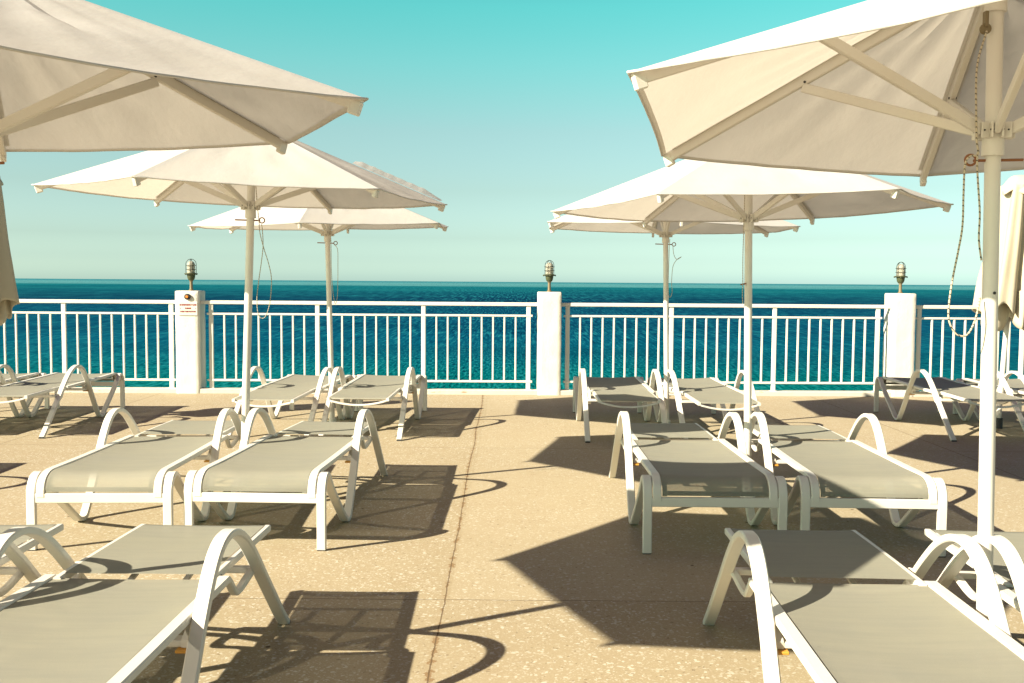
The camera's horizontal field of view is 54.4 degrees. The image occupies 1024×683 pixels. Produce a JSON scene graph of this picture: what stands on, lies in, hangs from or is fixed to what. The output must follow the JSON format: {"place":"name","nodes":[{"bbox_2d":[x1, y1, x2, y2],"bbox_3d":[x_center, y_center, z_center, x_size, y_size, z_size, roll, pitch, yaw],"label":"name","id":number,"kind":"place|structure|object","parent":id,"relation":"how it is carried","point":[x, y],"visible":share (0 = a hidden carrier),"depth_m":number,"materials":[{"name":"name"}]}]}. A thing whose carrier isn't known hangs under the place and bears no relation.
{"place":"outdoors","nodes":[
{"label":"outdoors","id":0,"kind":"place"},
{"bbox_2d":[0,393,1023,682],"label":"ground","id":1,"kind":"structure","parent":0,"point":[486,539],"depth_m":5.43,"materials":[{"name":"concrete"}]},
{"bbox_2d":[0,179,19,325],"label":"closed parasol","id":2,"kind":"object","parent":1,"relation":"on","point":[9,299],"visible":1,"depth_m":9.34,"materials":[{"name":"fabric"}]},
{"bbox_2d":[0,371,49,416],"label":"sun lounger","id":3,"kind":"object","parent":1,"relation":"on","point":[5,379],"visible":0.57,"depth_m":10.21,"materials":[{"name":"white plastic"}]},
{"bbox_2d":[0,524,63,596],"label":"sun lounger","id":4,"kind":"object","parent":1,"relation":"on","point":[17,548],"visible":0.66,"depth_m":3.63,"materials":[{"name":"white plastic"}]},
{"bbox_2d":[0,364,124,438],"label":"sun lounger","id":5,"kind":"object","parent":1,"relation":"on","point":[40,387],"visible":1,"depth_m":9.74,"materials":[{"name":"white plastic"}]},
{"bbox_2d":[26,408,240,550],"bbox_3d":[-2.160,0.728,6.173,0.742,0.585,2.116,0,3,-2],"label":"sun lounger","id":6,"kind":"object","parent":1,"relation":"on","point":[137,461],"visible":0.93,"depth_m":5.45,"materials":[{"name":"white fabric"}]},
{"bbox_2d":[0,524,289,682],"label":"sun lounger","id":7,"kind":"object","parent":1,"relation":"on","point":[71,623],"visible":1,"depth_m":3.10,"materials":[{"name":"white fabric"}]},
{"bbox_2d":[0,0,368,163],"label":"parasol","id":8,"kind":"object","parent":1,"relation":"on","point":[80,76],"visible":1,"depth_m":3.46,"materials":[{"name":"fabric"}]},
{"bbox_2d":[175,291,205,393],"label":"pillar","id":9,"kind":"structure","parent":1,"relation":"on","point":[190,354],"depth_m":12.22,"materials":[{"name":"paint"}]},
{"bbox_2d":[184,294,190,299],"bbox_3d":[-3.967,-0.547,12.160,0.076,0.076,0.044,0,3,-1],"label":"emergency button","id":10,"kind":"object","parent":9,"relation":"attached to","point":[187,296],"visible":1,"depth_m":12.15,"materials":[{"name":"orange plastic"}]},
{"bbox_2d":[179,302,197,314],"bbox_3d":[-3.963,-0.403,12.180,0.228,0.166,0.016,0,3,-1],"label":"notice sign","id":11,"kind":"object","parent":9,"relation":"attached to","point":[188,308],"visible":1,"depth_m":12.18,"materials":[{"name":"white plastic"}]},
{"bbox_2d":[184,259,197,290],"bbox_3d":[-3.966,-0.825,12.305,0.160,0.396,0.160,0,3,0],"label":"bulkhead lamp","id":12,"kind":"object","parent":9,"relation":"on","point":[190,269],"visible":1,"depth_m":12.27,"materials":[{"name":"grey metal"}]},
{"bbox_2d":[31,140,446,491],"bbox_3d":[-1.662,-0.207,6.376,2.445,2.469,2.490,0,3,0],"label":"parasol","id":13,"kind":"object","parent":1,"relation":"on","point":[250,180],"visible":0.83,"depth_m":6.16,"materials":[{"name":"fabric"}]},
{"bbox_2d":[184,408,387,550],"bbox_3d":[-1.298,0.732,6.207,0.742,0.585,2.115,1,3,2],"label":"sun lounger","id":14,"kind":"object","parent":1,"relation":"on","point":[274,461],"visible":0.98,"depth_m":5.53,"materials":[{"name":"white fabric"}]},
{"bbox_2d":[228,366,357,439],"bbox_3d":[-2.084,0.521,9.638,0.742,0.585,2.115,1,3,3],"label":"sun lounger","id":15,"kind":"object","parent":1,"relation":"on","point":[292,388],"visible":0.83,"depth_m":9.32,"materials":[{"name":"white fabric"}]},
{"bbox_2d":[188,207,448,421],"bbox_3d":[-1.748,-0.377,9.420,2.221,2.442,2.556,0,3,0],"label":"parasol","id":16,"kind":"object","parent":1,"relation":"on","point":[325,224],"visible":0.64,"depth_m":8.76,"materials":[{"name":"fabric"}]},
{"bbox_2d":[319,366,426,440],"bbox_3d":[-1.312,0.523,9.690,0.742,0.585,2.116,0,3,1],"label":"sun lounger","id":17,"kind":"object","parent":1,"relation":"on","point":[360,388],"visible":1,"depth_m":9.43,"materials":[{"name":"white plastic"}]},
{"bbox_2d":[49,387,1023,397],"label":"kerb","id":18,"kind":"structure","parent":1,"relation":"on","point":[500,392],"depth_m":12.33,"materials":[{"name":"paint"}]},
{"bbox_2d":[3,299,175,387],"bbox_3d":[-5.911,0.027,12.268,3.579,1.094,0.060,0,3,-1],"label":"railing","id":19,"kind":"object","parent":18,"relation":"on","point":[170,313],"visible":0.72,"depth_m":12.26,"materials":[{"name":"metal"}]},
{"bbox_2d":[200,300,537,389],"bbox_3d":[-1.759,0.051,12.351,4.168,1.094,0.060,0,3,-1],"label":"railing","id":20,"kind":"object","parent":18,"relation":"on","point":[423,315],"visible":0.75,"depth_m":12.33,"materials":[{"name":"metal"}]},
{"bbox_2d":[562,303,890,391],"bbox_3d":[2.667,0.077,12.439,4.130,1.094,0.060,0,3,-1],"label":"railing","id":21,"kind":"object","parent":18,"relation":"on","point":[774,316],"visible":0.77,"depth_m":12.42,"materials":[{"name":"metal"}]},
{"bbox_2d":[915,305,1023,391],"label":"railing","id":22,"kind":"object","parent":18,"relation":"on","point":[919,317],"visible":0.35,"depth_m":12.48,"materials":[{"name":"metal"}]},
{"bbox_2d":[537,292,561,394],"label":"pillar","id":23,"kind":"structure","parent":1,"relation":"on","point":[549,343],"depth_m":12.30,"materials":[{"name":"paint"}]},
{"bbox_2d":[543,260,555,291],"bbox_3d":[0.466,-0.815,12.393,0.160,0.396,0.160,3,4,38],"label":"bulkhead lamp","id":24,"kind":"object","parent":23,"relation":"on","point":[549,274],"visible":1,"depth_m":12.35,"materials":[{"name":"grey metal"}]},
{"bbox_2d":[573,368,668,442],"bbox_3d":[1.020,0.542,9.657,0.742,0.585,2.116,0,3,0],"label":"sun lounger","id":25,"kind":"object","parent":1,"relation":"on","point":[638,390],"visible":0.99,"depth_m":9.30,"materials":[{"name":"white fabric"}]},
{"bbox_2d":[547,214,800,422],"bbox_3d":[1.441,-0.360,9.425,2.271,2.452,2.554,0,3,0],"label":"parasol","id":26,"kind":"object","parent":1,"relation":"on","point":[665,231],"visible":0.45,"depth_m":9.44,"materials":[{"name":"fabric"}]},
{"bbox_2d":[609,411,787,553],"bbox_3d":[1.059,0.751,6.174,0.742,0.585,2.116,0,3,1],"label":"sun lounger","id":27,"kind":"object","parent":1,"relation":"on","point":[719,465],"visible":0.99,"depth_m":5.50,"materials":[{"name":"white fabric"}]},
{"bbox_2d":[647,370,760,438],"bbox_3d":[1.841,0.551,9.604,0.742,0.585,2.116,0,3,-1],"label":"sun lounger","id":28,"kind":"object","parent":1,"relation":"on","point":[713,391],"visible":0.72,"depth_m":9.24,"materials":[{"name":"white fabric"}]},
{"bbox_2d":[551,159,953,496],"bbox_3d":[1.520,-0.165,6.465,2.545,2.417,2.324,0,3,0],"label":"parasol","id":29,"kind":"object","parent":1,"relation":"on","point":[747,196],"visible":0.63,"depth_m":6.41,"materials":[{"name":"fabric"}]},
{"bbox_2d":[627,0,1023,619],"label":"parasol","id":30,"kind":"object","parent":1,"relation":"on","point":[923,90],"visible":0.98,"depth_m":3.48,"materials":[{"name":"fabric"}]},
{"bbox_2d":[751,412,947,557],"bbox_3d":[1.911,0.757,6.172,0.742,0.585,2.116,1,3,2],"label":"sun lounger","id":31,"kind":"object","parent":1,"relation":"on","point":[849,466],"visible":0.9,"depth_m":5.43,"materials":[{"name":"white fabric"}]},
{"bbox_2d":[703,528,1023,682],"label":"sun lounger","id":32,"kind":"object","parent":1,"relation":"on","point":[914,627],"visible":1,"depth_m":3.05,"materials":[{"name":"white fabric"}]},
{"bbox_2d":[882,293,915,396],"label":"pillar","id":33,"kind":"structure","parent":1,"relation":"on","point":[899,338],"depth_m":12.39,"materials":[{"name":"paint"}]},
{"bbox_2d":[894,262,907,292],"bbox_3d":[4.873,-0.801,12.480,0.160,0.396,0.160,-1,4,-26],"label":"bulkhead lamp","id":34,"kind":"object","parent":33,"relation":"on","point":[900,272],"visible":0.98,"depth_m":12.44,"materials":[{"name":"grey metal"}]},
{"bbox_2d":[874,369,1023,441],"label":"sun lounger","id":35,"kind":"object","parent":1,"relation":"on","point":[955,391],"visible":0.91,"depth_m":9.88,"materials":[{"name":"white plastic"}]},
{"bbox_2d":[924,529,1023,621],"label":"sun lounger","id":36,"kind":"object","parent":1,"relation":"on","point":[1008,558],"visible":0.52,"depth_m":3.54,"materials":[{"name":"white plastic"}]},
{"bbox_2d":[953,371,1023,420],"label":"sun lounger","id":37,"kind":"object","parent":1,"relation":"on","point":[1016,386],"visible":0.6,"depth_m":10.23,"materials":[{"name":"white plastic"}]},
{"bbox_2d":[972,175,1023,428],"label":"closed parasol","id":38,"kind":"object","parent":1,"relation":"on","point":[1011,279],"visible":0.66,"depth_m":9.51,"materials":[{"name":"fabric"}]},
{"bbox_2d":[0,278,1023,390],"bbox_3d":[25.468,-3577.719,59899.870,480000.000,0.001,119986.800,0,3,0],"label":"water","id":39,"kind":"structure","parent":0,"point":[438,291],"depth_m":271.49,"materials":[{"name":"blue liquid"}]},
{"bbox_2d":[0,0,1023,284],"label":"sky","id":40,"kind":"structure","parent":0,"point":[511,114],"materials":[{"name":"blue"}]}
]}

